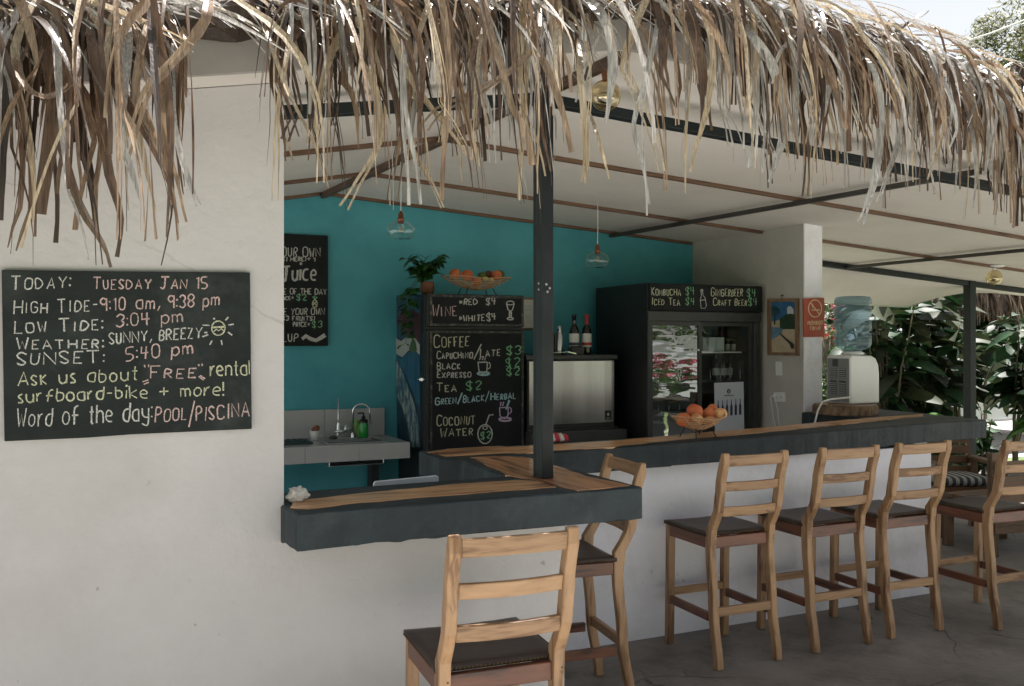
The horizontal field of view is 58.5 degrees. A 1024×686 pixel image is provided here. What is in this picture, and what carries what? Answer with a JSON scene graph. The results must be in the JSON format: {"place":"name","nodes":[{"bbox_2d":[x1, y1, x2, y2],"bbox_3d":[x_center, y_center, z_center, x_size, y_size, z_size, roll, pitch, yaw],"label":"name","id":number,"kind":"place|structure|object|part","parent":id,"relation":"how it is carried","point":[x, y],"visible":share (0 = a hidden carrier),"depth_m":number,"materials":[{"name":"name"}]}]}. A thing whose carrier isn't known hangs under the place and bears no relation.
{"place":"outdoors","nodes":[
{"label":"outdoors","id":0,"kind":"place"},
{"bbox_2d":[553,328,554,354],"bbox_3d":[0.313,-0.015,7.189,0.048,0.211,0.048,0,0,-25],"label":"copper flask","id":1,"kind":"object","parent":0,"point":[553,342],"visible":0.29,"depth_m":7.18,"materials":[{"name":"metal"}]},
{"bbox_2d":[568,346,583,354],"bbox_3d":[0.500,0.057,7.110,0.110,0.068,0.060,0,0,-25],"label":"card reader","id":2,"kind":"object","parent":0,"point":[578,350],"visible":1,"depth_m":7.08,"materials":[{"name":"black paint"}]},
{"bbox_2d":[564,467,1023,685],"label":"floor","id":3,"kind":"structure","parent":0,"point":[968,645],"depth_m":4.92,"materials":[{"name":"concrete"}]},
{"bbox_2d":[403,525,578,685],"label":"bar stool","id":4,"kind":"object","parent":3,"relation":"on","point":[436,656],"visible":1,"depth_m":2.76,"materials":[{"name":"brown wood"}]},
{"bbox_2d":[0,19,1023,685],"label":"bar building","id":5,"kind":"structure","parent":3,"relation":"on","point":[162,559],"depth_m":3.53,"materials":[{"name":"paint"}]},
{"bbox_2d":[2,270,251,440],"bbox_3d":[-1.222,0.031,2.949,0.743,0.539,0.016,0,0,-25],"label":"chalkboard","id":6,"kind":"object","parent":5,"relation":"attached to","point":[87,354],"visible":1,"depth_m":2.93,"materials":[{"name":"grey"}]},
{"bbox_2d":[284,234,327,345],"bbox_3d":[-1.679,-0.395,6.804,0.620,0.835,0.026,0,0,-25],"label":"menu board","id":7,"kind":"object","parent":5,"relation":"attached to","point":[305,290],"visible":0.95,"depth_m":6.85,"materials":[{"name":"grey"}]},
{"bbox_2d":[284,398,409,485],"bbox_3d":[-1.714,1.032,6.465,1.890,1.235,0.580,0,0,-25],"label":"kitchen sink","id":8,"kind":"object","parent":5,"relation":"on","point":[339,446],"visible":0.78,"depth_m":6.79,"materials":[{"name":"metal"}]},
{"bbox_2d":[284,438,312,444],"bbox_3d":[-1.649,0.704,6.490,0.420,0.019,0.250,0,0,-25],"label":"drying mat","id":9,"kind":"object","parent":8,"relation":"on","point":[300,441],"visible":0.4,"depth_m":6.45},
{"bbox_2d":[310,430,318,440],"bbox_3d":[-1.453,0.680,6.728,0.072,0.070,0.071,0,0,-25],"label":"white cup","id":10,"kind":"object","parent":8,"relation":"on","point":[314,435],"visible":0.99,"depth_m":6.70,"materials":[{"name":"ceramic"}]},
{"bbox_2d":[311,425,319,430],"bbox_3d":[-1.446,0.635,6.732,0.070,0.049,0.040,-38,15,-20],"label":"sponge","id":11,"kind":"object","parent":10,"relation":"in","point":[316,428],"visible":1,"depth_m":6.72,"materials":[{"name":"plastic"}]},
{"bbox_2d":[354,419,358,435],"bbox_3d":[-1.183,0.641,6.941,0.060,0.131,0.058,0,0,-25],"label":"detergent bottle","id":12,"kind":"object","parent":8,"relation":"on","point":[356,426],"visible":0.77,"depth_m":6.92,"materials":[{"name":"green plastic"}]},
{"bbox_2d":[357,412,368,437],"bbox_3d":[-1.108,0.612,6.821,0.074,0.191,0.073,0,0,18],"label":"soap dispenser","id":13,"kind":"object","parent":8,"relation":"on","point":[363,427],"visible":1,"depth_m":6.79,"materials":[{"name":"green plastic"}]},
{"bbox_2d":[387,162,414,239],"bbox_3d":[-0.672,-0.883,5.525,0.172,0.511,0.172,0,0,-25],"label":"pendant lamp","id":14,"kind":"object","parent":5,"relation":"hanging from","point":[400,219],"visible":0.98,"depth_m":5.52,"materials":[{"name":"orange metal"}]},
{"bbox_2d":[396,293,523,478],"bbox_3d":[-0.427,0.639,7.020,0.819,2.021,0.732,0,0,-25],"label":"refrigerator","id":15,"kind":"object","parent":5,"relation":"on","point":[460,371],"visible":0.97,"depth_m":6.71,"materials":[{"name":"black paint"}]},
{"bbox_2d":[397,254,448,348],"bbox_3d":[-0.650,-0.309,6.734,0.362,0.714,0.367,0,0,-25],"label":"potted plant","id":16,"kind":"object","parent":15,"relation":"on","point":[423,271],"visible":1,"depth_m":6.72,"materials":[{"name":"green plant"}]},
{"bbox_3d":[-0.268,0.603,6.724,0.773,1.394,0.042,0,0,-25],"label":"door","id":17,"kind":"part","parent":15,"relation":"part of","materials":[{"name":"black paint"}]},
{"bbox_3d":[-0.268,-0.236,6.724,0.773,0.237,0.042,0,0,-25],"label":"door","id":18,"kind":"part","parent":15,"relation":"part of","materials":[{"name":"black paint"}]},
{"bbox_2d":[441,275,511,294],"bbox_3d":[-0.268,-0.432,6.976,0.578,0.156,0.348,0,0,-28],"label":"fruit basket","id":19,"kind":"object","parent":15,"relation":"on","point":[488,285],"visible":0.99,"depth_m":6.90,"materials":[{"name":"wicker"}]},
{"bbox_2d":[449,268,460,278],"bbox_3d":[-0.431,-0.521,6.912,0.088,0.078,0.087,-12,-21,8],"label":"orange","id":20,"kind":"object","parent":19,"relation":"in","point":[454,271],"visible":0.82,"depth_m":6.88,"materials":[{"name":"orange food"}]},
{"bbox_2d":[461,270,473,280],"bbox_3d":[-0.338,-0.510,6.922,0.096,0.084,0.095,1,1,-28],"label":"orange","id":21,"kind":"object","parent":19,"relation":"in","point":[467,273],"visible":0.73,"depth_m":6.89,"materials":[{"name":"orange food"}]},
{"bbox_2d":[472,278,481,286],"bbox_3d":[-0.267,-0.462,6.944,0.080,0.070,0.079,-4,-5,-14],"label":"orange","id":22,"kind":"object","parent":19,"relation":"in","point":[477,281],"visible":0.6,"depth_m":6.92,"materials":[{"name":"food"}]},
{"bbox_2d":[477,272,486,279],"bbox_3d":[-0.230,-0.512,7.016,0.072,0.063,0.071,0,0,-25],"label":"avocado","id":23,"kind":"object","parent":19,"relation":"in","point":[482,274],"visible":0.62,"depth_m":6.99,"materials":[{"name":"green food"}]},
{"bbox_2d":[485,271,491,277],"bbox_3d":[-0.181,-0.528,7.071,0.068,0.060,0.067,-11,-20,7],"label":"mango","id":24,"kind":"object","parent":19,"relation":"in","point":[488,273],"visible":0.69,"depth_m":7.04,"materials":[{"name":"food"}]},
{"bbox_2d":[491,270,501,279],"bbox_3d":[-0.118,-0.519,7.034,0.084,0.074,0.083,-12,-22,10],"label":"orange","id":25,"kind":"object","parent":19,"relation":"in","point":[495,273],"visible":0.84,"depth_m":7.00,"materials":[{"name":"orange food"}]},
{"bbox_2d":[0,0,1023,267],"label":"thatch eave","id":26,"kind":"object","parent":5,"relation":"hanging from","point":[800,52],"visible":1,"depth_m":2.85,"materials":[{"name":"plant"}]},
{"bbox_2d":[522,297,532,329],"bbox_3d":[0.140,-0.244,7.646,0.204,0.274,0.017,0,0,-25],"label":"framed notice","id":27,"kind":"object","parent":5,"relation":"attached to","point":[528,313],"visible":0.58,"depth_m":7.64,"materials":[{"name":"white paper"}]},
{"bbox_2d":[524,354,626,444],"bbox_3d":[0.365,0.871,7.295,0.830,1.558,0.750,0,0,-25],"label":"ice machine","id":28,"kind":"object","parent":5,"relation":"on","point":[583,398],"visible":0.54,"depth_m":7.05,"materials":[{"name":"metal"}]},
{"bbox_2d":[555,326,563,354],"bbox_3d":[0.373,-0.022,7.172,0.066,0.226,0.066,0,0,-25],"label":"drink shaker","id":29,"kind":"object","parent":28,"relation":"on","point":[559,347],"visible":1,"depth_m":7.15,"materials":[{"name":"metal"}]},
{"bbox_2d":[569,314,578,346],"bbox_3d":[0.489,-0.068,7.192,0.080,0.318,0.080,0,0,-25],"label":"wine bottle","id":30,"kind":"object","parent":28,"relation":"on","point":[574,335],"visible":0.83,"depth_m":7.16,"materials":[{"name":"black glass"}]},
{"bbox_2d":[582,314,591,353],"bbox_3d":[0.591,-0.068,7.239,0.080,0.318,0.080,0,0,-25],"label":"wine bottle","id":31,"kind":"object","parent":28,"relation":"on","point":[586,338],"visible":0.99,"depth_m":7.21,"materials":[{"name":"black glass"}]},
{"bbox_2d":[587,198,609,267],"bbox_3d":[0.610,-0.785,6.522,0.172,0.496,0.172,0,0,-25],"label":"pendant lamp","id":32,"kind":"object","parent":5,"relation":"hanging from","point":[597,250],"visible":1,"depth_m":6.52,"materials":[{"name":"orange metal"}]},
{"bbox_2d":[590,71,620,110],"bbox_3d":[0.379,-1.038,3.696,0.126,0.201,0.126,0,0,-25],"label":"globe lamp","id":33,"kind":"object","parent":5,"relation":"hanging from","point":[601,97],"visible":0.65,"depth_m":3.68,"materials":[{"name":"gold glass"}]},
{"bbox_2d":[596,283,761,438],"bbox_3d":[1.375,0.584,7.571,1.085,2.093,0.833,0,0,-25],"label":"drinks cooler","id":34,"kind":"object","parent":5,"relation":"on","point":[650,335],"visible":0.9,"depth_m":7.38,"materials":[{"name":"black paint"}]},
{"bbox_2d":[649,321,701,436],"bbox_3d":[1.269,0.592,7.120,0.493,1.515,0.025,0,0,-25],"label":"door","id":35,"kind":"structure","parent":34,"relation":"in","point":[699,324],"depth_m":7.14,"materials":[{"name":"grey plastic"}]},
{"bbox_2d":[703,337,715,350],"bbox_3d":[1.637,0.011,7.577,0.070,0.115,0.080,0,0,-25],"label":"carton","id":36,"kind":"object","parent":34,"relation":"on","point":[709,343],"visible":0.94,"depth_m":7.54,"materials":[{"name":"white cardboard"}]},
{"bbox_2d":[712,353,719,379],"bbox_3d":[1.711,0.192,7.666,0.063,0.236,0.063,0,0,-25],"label":"beer bottle","id":37,"kind":"object","parent":34,"relation":"on","point":[715,370],"visible":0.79,"depth_m":7.64,"materials":[{"name":"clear glass"}]},
{"bbox_2d":[716,337,723,350],"bbox_3d":[1.711,0.011,7.611,0.080,0.115,0.080,0,0,-25],"label":"carton","id":38,"kind":"object","parent":34,"relation":"on","point":[719,343],"visible":0.7,"depth_m":7.57,"materials":[{"name":"white cardboard"}]},
{"bbox_2d":[694,322,751,432],"bbox_3d":[1.698,0.592,7.351,0.559,1.515,0.025,0,0,-25],"label":"door","id":39,"kind":"structure","parent":34,"relation":"in","point":[749,325],"depth_m":7.45,"materials":[{"name":"grey plastic"}]},
{"bbox_2d":[720,353,726,379],"bbox_3d":[1.779,0.192,7.698,0.063,0.236,0.063,0,0,-25],"label":"beer bottle","id":40,"kind":"object","parent":34,"relation":"on","point":[723,365],"visible":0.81,"depth_m":7.67,"materials":[{"name":"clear glass"}]},
{"bbox_2d":[725,338,730,350],"bbox_3d":[1.807,0.015,7.655,0.048,0.106,0.047,0,0,-25],"label":"glass jar","id":41,"kind":"object","parent":34,"relation":"on","point":[727,347],"visible":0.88,"depth_m":7.64,"materials":[{"name":"glass"}]},
{"bbox_2d":[714,382,743,430],"bbox_3d":[1.752,0.516,7.371,0.299,0.402,0.004,0,0,-25],"label":"bottle poster","id":42,"kind":"object","parent":34,"relation":"attached to","point":[729,397],"visible":0.88,"depth_m":7.38,"materials":[{"name":"white paper"}]},
{"bbox_2d":[727,353,732,379],"bbox_3d":[1.848,0.192,7.729,0.063,0.236,0.063,0,0,-25],"label":"beer bottle","id":43,"kind":"object","parent":34,"relation":"on","point":[729,365],"visible":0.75,"depth_m":7.71,"materials":[{"name":"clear glass"}]},
{"bbox_2d":[731,338,735,350],"bbox_3d":[1.865,0.015,7.682,0.048,0.106,0.047,0,0,-25],"label":"glass jar","id":44,"kind":"object","parent":34,"relation":"on","point":[733,347],"visible":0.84,"depth_m":7.66,"materials":[{"name":"glass"}]},
{"bbox_2d":[770,394,776,425],"bbox_3d":[2.095,0.613,7.288,0.050,0.408,0.061,0,0,-25],"label":"power cord","id":45,"kind":"object","parent":5,"relation":"hanging from","point":[774,395],"visible":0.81,"depth_m":7.29,"materials":[{"name":"white plastic"}]},
{"bbox_2d":[774,394,781,425],"bbox_3d":[2.116,0.610,7.241,0.050,0.407,0.061,0,0,-25],"label":"power cord","id":46,"kind":"object","parent":5,"relation":"hanging from","point":[779,395],"visible":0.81,"depth_m":7.24,"materials":[{"name":"white plastic"}]},
{"bbox_2d":[775,362,782,375],"bbox_3d":[2.127,0.204,7.289,0.016,0.112,0.077,0,0,-25],"label":"light switch","id":47,"kind":"object","parent":5,"relation":"attached to","point":[779,368],"visible":1,"depth_m":7.28,"materials":[{"name":"white plastic"}]},
{"bbox_2d":[774,392,785,401],"bbox_3d":[2.134,0.431,7.281,0.010,0.082,0.132,0,0,-25],"label":"wall socket","id":48,"kind":"object","parent":5,"relation":"attached to","point":[783,399],"depth_m":7.26,"materials":[{"name":"white plastic"}]},
{"bbox_2d":[767,295,799,355],"bbox_3d":[2.146,-0.142,7.242,0.020,0.482,0.354,0,0,-25],"label":"framed picture","id":49,"kind":"object","parent":5,"relation":"attached to","point":[783,336],"visible":1,"depth_m":7.24,"materials":[{"name":"brown wood"}]},
{"bbox_2d":[802,298,824,336],"bbox_3d":[2.328,-0.198,7.059,0.209,0.307,0.020,0,0,-25],"label":"no smoking sign","id":50,"kind":"object","parent":5,"relation":"attached to","point":[813,317],"visible":1,"depth_m":7.05,"materials":[{"name":"red wood"}]},
{"bbox_2d":[985,265,1004,284],"bbox_3d":[4.558,-0.639,8.646,0.180,0.185,0.180,0,0,-25],"label":"globe lamp","id":51,"kind":"object","parent":5,"relation":"hanging from","point":[993,278],"visible":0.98,"depth_m":8.62,"materials":[{"name":"gold glass"}]},
{"bbox_2d":[565,453,645,685],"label":"bar stool","id":52,"kind":"object","parent":3,"relation":"on","point":[592,560],"visible":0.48,"depth_m":4.17,"materials":[{"name":"brown wood"}]},
{"bbox_2d":[281,409,985,650],"bbox_3d":[1.168,1.098,5.120,5.594,1.144,1.532,0,0,-40],"label":"bar counter","id":53,"kind":"object","parent":3,"relation":"on","point":[476,490],"visible":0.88,"depth_m":5.10,"materials":[{"name":"stone"}]},
{"bbox_2d":[285,485,309,502],"bbox_3d":[-0.752,0.532,3.206,0.086,0.062,0.061,0,0,-6],"label":"coral piece","id":54,"kind":"object","parent":53,"relation":"on","point":[299,493],"visible":1,"depth_m":3.19,"materials":[{"name":"white stone"}]},
{"bbox_2d":[373,475,438,485],"bbox_3d":[-0.467,0.688,3.863,0.284,0.261,0.150,0,0,-25],"label":"laptop","id":55,"kind":"object","parent":53,"relation":"on","point":[432,478],"visible":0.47,"depth_m":3.80,"materials":[{"name":"silver metal"}]},
{"bbox_2d":[553,433,568,441],"bbox_3d":[0.225,0.514,5.075,0.197,0.058,0.144,0,0,-25],"label":"folded cloth","id":56,"kind":"object","parent":53,"relation":"on","point":[560,437],"visible":0.43,"depth_m":5.04,"materials":[{"name":"red fabric"}]},
{"bbox_2d":[670,414,725,438],"bbox_3d":[1.083,0.482,5.326,0.352,0.133,0.278,0,0,-33],"label":"fruit basket","id":57,"kind":"object","parent":53,"relation":"on","point":[698,427],"visible":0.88,"depth_m":5.24,"materials":[{"name":"wicker"}]},
{"bbox_2d":[676,413,690,426],"bbox_3d":[0.989,0.443,5.283,0.088,0.078,0.087,-3,-4,-17],"label":"orange","id":58,"kind":"object","parent":57,"relation":"in","point":[680,423],"visible":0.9,"depth_m":5.25,"materials":[{"name":"orange food"}]},
{"bbox_2d":[687,404,702,416],"bbox_3d":[1.070,0.402,5.353,0.096,0.087,0.098,23,2,35],"label":"orange","id":59,"kind":"object","parent":57,"relation":"in","point":[692,409],"visible":0.62,"depth_m":5.32,"materials":[{"name":"orange food"}]},
{"bbox_2d":[691,413,703,425],"bbox_3d":[1.064,0.441,5.263,0.075,0.068,0.091,28,-4,26],"label":"mango","id":60,"kind":"object","parent":57,"relation":"in","point":[695,415],"visible":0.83,"depth_m":5.23,"materials":[{"name":"orange food"}]},
{"bbox_2d":[703,407,714,417],"bbox_3d":[1.169,0.419,5.409,0.080,0.071,0.079,-13,-24,12],"label":"orange","id":61,"kind":"object","parent":57,"relation":"in","point":[708,411],"visible":0.71,"depth_m":5.38,"materials":[{"name":"orange food"}]},
{"bbox_2d":[703,417,714,426],"bbox_3d":[1.147,0.458,5.311,0.078,0.061,0.067,-4,-5,-15],"label":"mango","id":62,"kind":"object","parent":57,"relation":"in","point":[712,418],"visible":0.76,"depth_m":5.29,"materials":[{"name":"orange food"}]},
{"bbox_2d":[707,404,716,408],"bbox_3d":[1.201,0.394,5.479,0.060,0.053,0.059,-10,-16,2],"label":"orange","id":63,"kind":"object","parent":57,"relation":"in","point":[714,406],"visible":0.48,"depth_m":5.46,"materials":[{"name":"orange food"}]},
{"bbox_2d":[714,408,727,419],"bbox_3d":[1.230,0.418,5.394,0.087,0.068,0.075,3,3,-32],"label":"mango","id":64,"kind":"object","parent":57,"relation":"in","point":[719,413],"visible":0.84,"depth_m":5.37,"materials":[{"name":"yellow food"}]},
{"bbox_2d":[812,402,878,415],"bbox_3d":[2.509,0.490,6.816,0.480,0.078,0.460,0,0,-25],"label":"log slice","id":65,"kind":"object","parent":53,"relation":"on","point":[841,409],"visible":0.87,"depth_m":6.64,"materials":[{"name":"brown wood"}]},
{"bbox_2d":[827,355,878,403],"bbox_3d":[2.562,0.270,6.880,0.299,0.360,0.243,0,0,-26],"label":"water dispenser","id":66,"kind":"object","parent":65,"relation":"on","point":[856,377],"visible":0.99,"depth_m":6.78,"materials":[{"name":"white plastic"}]},
{"bbox_2d":[814,396,853,422],"bbox_3d":[2.245,0.475,6.412,0.042,0.178,0.654,0,0,43],"label":"dispenser cord","id":67,"kind":"object","parent":66,"relation":"attached to","point":[828,400],"visible":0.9,"depth_m":6.36,"materials":[{"name":"white plastic"}]},
{"bbox_2d":[834,296,870,354],"bbox_3d":[2.565,-0.115,6.881,0.266,0.470,0.266,0,0,-25],"label":"water jug","id":68,"kind":"object","parent":66,"relation":"on","point":[852,353],"visible":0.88,"depth_m":6.83,"materials":[{"name":"plastic"}]},
{"bbox_2d":[664,450,788,670],"bbox_3d":[1.134,1.100,4.868,0.420,1.098,0.548,0,0,-24],"label":"bar stool","id":69,"kind":"object","parent":3,"relation":"on","point":[721,521],"visible":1,"depth_m":4.75,"materials":[{"name":"brown wood"}]},
{"bbox_2d":[756,444,879,652],"bbox_3d":[1.708,1.100,5.127,0.420,1.098,0.548,0,0,-24],"label":"bar stool","id":70,"kind":"object","parent":3,"relation":"on","point":[808,522],"visible":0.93,"depth_m":4.99,"materials":[{"name":"brown wood"}]},
{"bbox_2d":[829,440,951,638],"bbox_3d":[2.208,1.100,5.357,0.420,1.098,0.548,0,0,-24],"label":"bar stool","id":71,"kind":"object","parent":3,"relation":"on","point":[879,513],"visible":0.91,"depth_m":5.22,"materials":[{"name":"brown wood"}]},
{"bbox_2d":[927,439,1006,537],"bbox_3d":[3.890,1.218,8.030,0.630,0.862,0.645,0,0,0],"label":"armchair","id":72,"kind":"object","parent":3,"relation":"on","point":[972,461],"visible":0.34,"depth_m":8.26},
{"bbox_2d":[931,471,986,485],"bbox_3d":[3.890,1.184,8.008,0.470,0.085,0.470,0,0,0],"label":"seat cushion","id":73,"kind":"object","parent":72,"relation":"on","point":[960,478],"visible":0.58,"depth_m":7.79,"materials":[{"name":"grey fabric"}]},
{"bbox_2d":[930,440,1023,630],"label":"bar stool","id":74,"kind":"object","parent":3,"relation":"on","point":[984,514],"visible":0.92,"depth_m":5.37,"materials":[{"name":"brown wood"}]},
{"bbox_2d":[942,453,1023,556],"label":"wooden bench","id":75,"kind":"object","parent":3,"relation":"on","point":[998,528],"visible":0.45,"depth_m":7.07,"materials":[{"name":"brown wood"}]},
{"bbox_2d":[716,0,1023,327],"label":"sky","id":76,"kind":"structure","parent":0,"point":[955,16],"materials":[{"name":"white"}]},
{"bbox_2d":[823,395,1023,464],"bbox_3d":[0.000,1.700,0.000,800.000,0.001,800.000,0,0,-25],"label":"ground","id":77,"kind":"structure","parent":0,"point":[1019,458],"depth_m":13.34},
{"bbox_2d":[822,323,847,374],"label":"flowering bush","id":78,"kind":"object","parent":77,"relation":"on","point":[829,340],"visible":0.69,"depth_m":12.05,"materials":[{"name":"green plant"}]},
{"bbox_2d":[822,344,854,401],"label":"garden shrub","id":79,"kind":"object","parent":77,"relation":"on","point":[837,350],"visible":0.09,"depth_m":11.75,"materials":[{"name":"green plant"}]},
{"bbox_2d":[840,300,952,407],"bbox_3d":[5.331,0.424,12.438,1.489,2.557,1.804,0,0,-25],"label":"garden shrub","id":80,"kind":"object","parent":77,"relation":"on","point":[939,332],"visible":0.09,"depth_m":12.16,"materials":[{"name":"green plant"}]},
{"bbox_2d":[833,301,960,412],"bbox_3d":[4.692,0.579,11.153,1.418,2.247,1.152,0,0,30],"label":"garden shrub","id":81,"kind":"object","parent":77,"relation":"on","point":[911,323],"visible":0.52,"depth_m":11.03,"materials":[{"name":"green plant"}]},
{"bbox_2d":[822,303,1023,396],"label":"garden hedge","id":82,"kind":"object","parent":77,"relation":"on","point":[827,310],"depth_m":20.19,"materials":[{"name":"green plant"}]},
{"bbox_2d":[854,293,993,443],"bbox_3d":[5.319,0.469,12.002,1.633,2.466,1.877,0,0,-25],"label":"garden shrub","id":83,"kind":"object","parent":77,"relation":"on","point":[947,352],"visible":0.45,"depth_m":11.70,"materials":[{"name":"green plant"}]},
{"bbox_2d":[927,412,982,464],"bbox_3d":[5.022,1.253,10.715,0.850,0.921,0.872,0,0,20],"label":"garden shrub","id":84,"kind":"object","parent":77,"relation":"on","point":[981,443],"visible":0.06,"depth_m":10.58,"materials":[{"name":"green plant"}]},
{"bbox_2d":[960,404,1003,475],"bbox_3d":[5.805,1.240,11.382,0.833,0.932,0.565,0,0,-45],"label":"garden shrub","id":85,"kind":"object","parent":77,"relation":"on","point":[987,444],"visible":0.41,"depth_m":11.28,"materials":[{"name":"green plant"}]},
{"bbox_2d":[955,0,1023,91],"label":"garden tree","id":86,"kind":"object","parent":77,"relation":"on","point":[992,42],"visible":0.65,"depth_m":28.46,"materials":[{"name":"green plant"}]},
{"bbox_2d":[981,312,1023,460],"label":"garden shrub","id":87,"kind":"object","parent":77,"relation":"on","point":[1007,389],"visible":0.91,"depth_m":12.09,"materials":[{"name":"green plant"}]},
{"bbox_2d":[995,390,1023,446],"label":"garden shrub","id":88,"kind":"object","parent":77,"relation":"on","point":[1017,429],"visible":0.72,"depth_m":10.99,"materials":[{"name":"green plant"}]},
{"bbox_2d":[938,20,1023,49],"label":"overhead cable","id":89,"kind":"object","parent":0,"point":[991,32],"visible":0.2,"depth_m":17.41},
{"bbox_2d":[959,421,1023,457],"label":"driveway","id":90,"kind":"structure","parent":0,"point":[1005,428],"depth_m":16.74,"materials":[{"name":"grey concrete"}]},
{"bbox_2d":[822,303,853,392],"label":"flowering bush","id":91,"kind":"object","parent":90,"relation":"on","point":[833,316],"visible":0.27,"depth_m":12.46,"materials":[{"name":"green plant"}]},
{"bbox_2d":[824,304,901,345],"bbox_3d":[5.497,0.340,14.177,1.606,2.723,0.959,0,0,-25],"label":"thicket","id":92,"kind":"object","parent":90,"relation":"on","point":[829,321],"visible":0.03,"depth_m":13.98,"materials":[{"name":"green plant"}]},
{"bbox_2d":[824,293,1023,408],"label":"thatch fringe","id":93,"kind":"object","parent":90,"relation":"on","point":[996,307],"visible":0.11,"depth_m":14.53,"materials":[{"name":"plant"}]},
{"bbox_2d":[841,328,1023,421],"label":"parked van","id":94,"kind":"object","parent":90,"relation":"on","point":[997,415],"visible":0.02,"depth_m":15.59,"materials":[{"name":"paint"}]},
{"bbox_3d":[8.086,0.265,15.492,0.960,0.530,0.011,0,0,-29],"label":"window","id":95,"kind":"part","parent":94,"relation":"part of","materials":[{"name":"glass"}]},
{"bbox_2d":[912,297,1020,454],"bbox_3d":[6.620,0.433,13.323,1.501,2.542,1.768,0,0,-7],"label":"garden shrub","id":96,"kind":"object","parent":90,"relation":"on","point":[984,357],"visible":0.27,"depth_m":13.08,"materials":[{"name":"green plant"}]},
{"bbox_2d":[951,307,988,332],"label":"thicket","id":97,"kind":"object","parent":90,"relation":"on","point":[978,327],"visible":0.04,"depth_m":15.01,"materials":[{"name":"green plant"}]},
{"bbox_2d":[960,303,1023,426],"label":"thicket","id":98,"kind":"object","parent":90,"relation":"on","point":[999,331],"visible":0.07,"depth_m":15.40,"materials":[{"name":"green plant"}]}
]}

